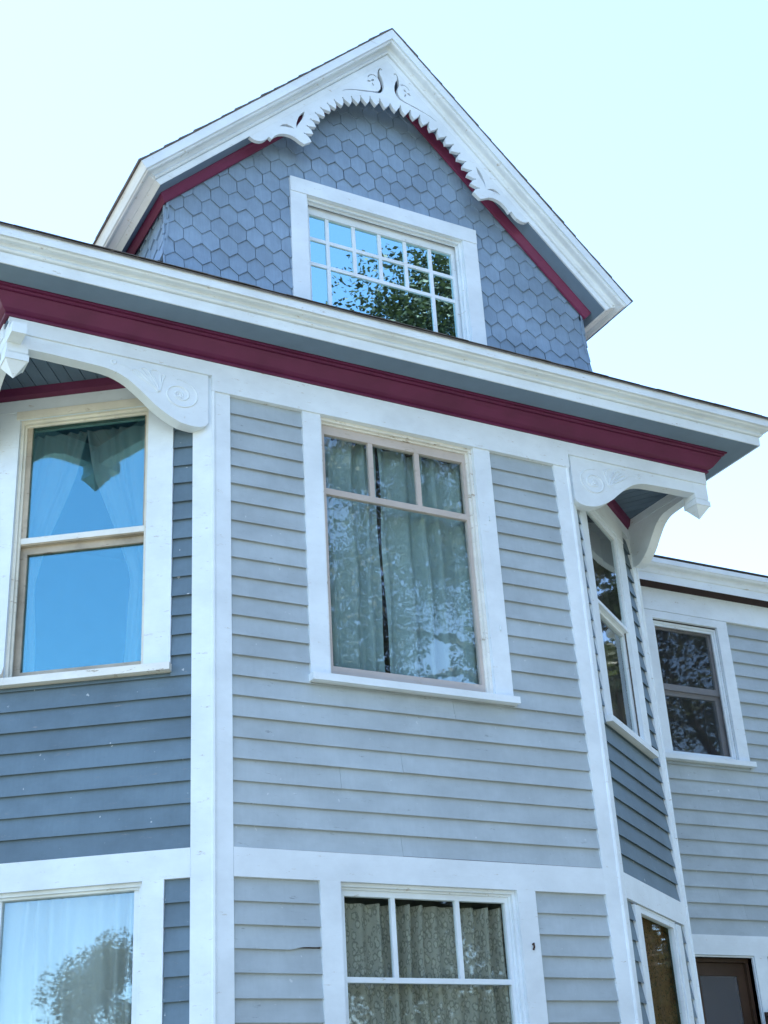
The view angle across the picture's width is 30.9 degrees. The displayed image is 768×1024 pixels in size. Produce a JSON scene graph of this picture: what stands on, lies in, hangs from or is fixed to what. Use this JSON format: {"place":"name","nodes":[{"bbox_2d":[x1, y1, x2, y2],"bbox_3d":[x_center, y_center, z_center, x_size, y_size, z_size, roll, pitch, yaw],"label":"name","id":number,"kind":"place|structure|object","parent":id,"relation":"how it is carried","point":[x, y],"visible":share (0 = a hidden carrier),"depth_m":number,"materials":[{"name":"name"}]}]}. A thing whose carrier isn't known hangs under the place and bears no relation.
{"place":"outdoors","nodes":[
{"label":"outdoors","id":0,"kind":"place"},
{"bbox_2d":[0,0,767,575],"label":"sky","id":1,"kind":"structure","parent":0,"point":[642,124],"materials":[{"name":"blue"}]},
{"label":"ground","id":2,"kind":"structure","parent":0,"visible":0},
{"bbox_2d":[0,28,767,1023],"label":"house","id":3,"kind":"structure","parent":2,"relation":"on","point":[212,756],"depth_m":8.75,"materials":[{"name":"paint"}]},
{"bbox_2d":[0,892,133,1023],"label":"curtain","id":4,"kind":"object","parent":3,"relation":"hanging from","point":[67,960],"visible":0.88,"depth_m":7.46,"materials":[{"name":"fabric"}]},
{"bbox_2d":[0,879,164,1023],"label":"window","id":5,"kind":"structure","parent":3,"relation":"in","point":[148,930],"depth_m":7.34,"materials":[{"name":"white paint"}]},
{"bbox_2d":[0,398,173,688],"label":"window","id":6,"kind":"structure","parent":3,"relation":"in","point":[90,537],"depth_m":8.46,"materials":[{"name":"glass"}]},
{"bbox_2d":[324,437,384,672],"bbox_3d":[-0.296,0.320,8.871,0.627,1.800,0.104,10,-29,-26],"label":"curtain","id":7,"kind":"object","parent":3,"relation":"hanging from","point":[356,597],"visible":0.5,"depth_m":8.92,"materials":[{"name":"fabric"}]},
{"bbox_2d":[289,175,486,344],"bbox_3d":[0.006,-1.733,9.969,1.538,1.077,0.166,10,-29,-26],"label":"window","id":8,"kind":"structure","parent":3,"relation":"in","point":[338,260],"depth_m":10.01,"materials":[{"name":"white paint"}]},
{"bbox_2d":[301,411,520,706],"bbox_3d":[0.132,0.297,8.933,1.452,1.854,0.185,10,-29,-26],"label":"window","id":9,"kind":"structure","parent":3,"relation":"in","point":[494,667],"depth_m":8.96,"materials":[{"name":"white paint"}]},
{"bbox_2d":[377,448,478,683],"bbox_3d":[0.368,0.442,9.207,0.890,1.800,0.108,10,-29,-26],"label":"curtain","id":10,"kind":"object","parent":3,"relation":"hanging from","point":[428,596],"visible":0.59,"depth_m":9.16,"materials":[{"name":"fabric"}]},
{"bbox_2d":[344,903,511,1023],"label":"curtain","id":11,"kind":"object","parent":3,"relation":"hanging from","point":[363,931],"visible":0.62,"depth_m":7.95,"materials":[{"name":"fabric"}]},
{"bbox_2d":[318,880,548,1023],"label":"window","id":12,"kind":"structure","parent":3,"relation":"in","point":[520,918],"depth_m":7.98,"materials":[{"name":"white paint"}]},
{"bbox_2d":[588,524,627,726],"bbox_3d":[1.614,0.876,10.210,0.057,1.680,0.976,-15,-28,22],"label":"window pane","id":13,"kind":"object","parent":3,"relation":"hanging from","point":[614,676],"visible":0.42,"depth_m":10.28,"materials":[{"name":"clear glass"}]},
{"bbox_2d":[577,507,658,758],"bbox_3d":[1.631,0.785,10.135,0.190,1.847,1.102,-15,-28,22],"label":"window","id":14,"kind":"structure","parent":3,"relation":"in","point":[599,516],"depth_m":10.19,"materials":[{"name":"white paint"}]},
{"bbox_2d":[642,917,677,1023],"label":"curtain","id":15,"kind":"object","parent":3,"relation":"hanging from","point":[660,973],"visible":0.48,"depth_m":9.31,"materials":[{"name":"brown fabric"}]},
{"bbox_2d":[631,904,694,1023],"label":"window","id":16,"kind":"structure","parent":3,"relation":"in","point":[674,930],"depth_m":9.36,"materials":[{"name":"white paint"}]},
{"bbox_2d":[644,609,756,768],"bbox_3d":[2.747,1.584,12.415,1.062,1.384,0.195,10,-29,-26],"label":"window","id":17,"kind":"structure","parent":3,"relation":"in","point":[718,696],"depth_m":12.47,"materials":[{"name":"white paint"}]},
{"bbox_2d":[695,955,767,1023],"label":"door frame","id":18,"kind":"structure","parent":3,"relation":"in","point":[726,991],"depth_m":11.31,"materials":[{"name":"white paint"}]},
{"bbox_2d":[764,1012,767,1023],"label":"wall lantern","id":19,"kind":"object","parent":3,"relation":"attached to","point":[766,1016],"depth_m":11.23,"materials":[{"name":"brown metal"}]}
]}

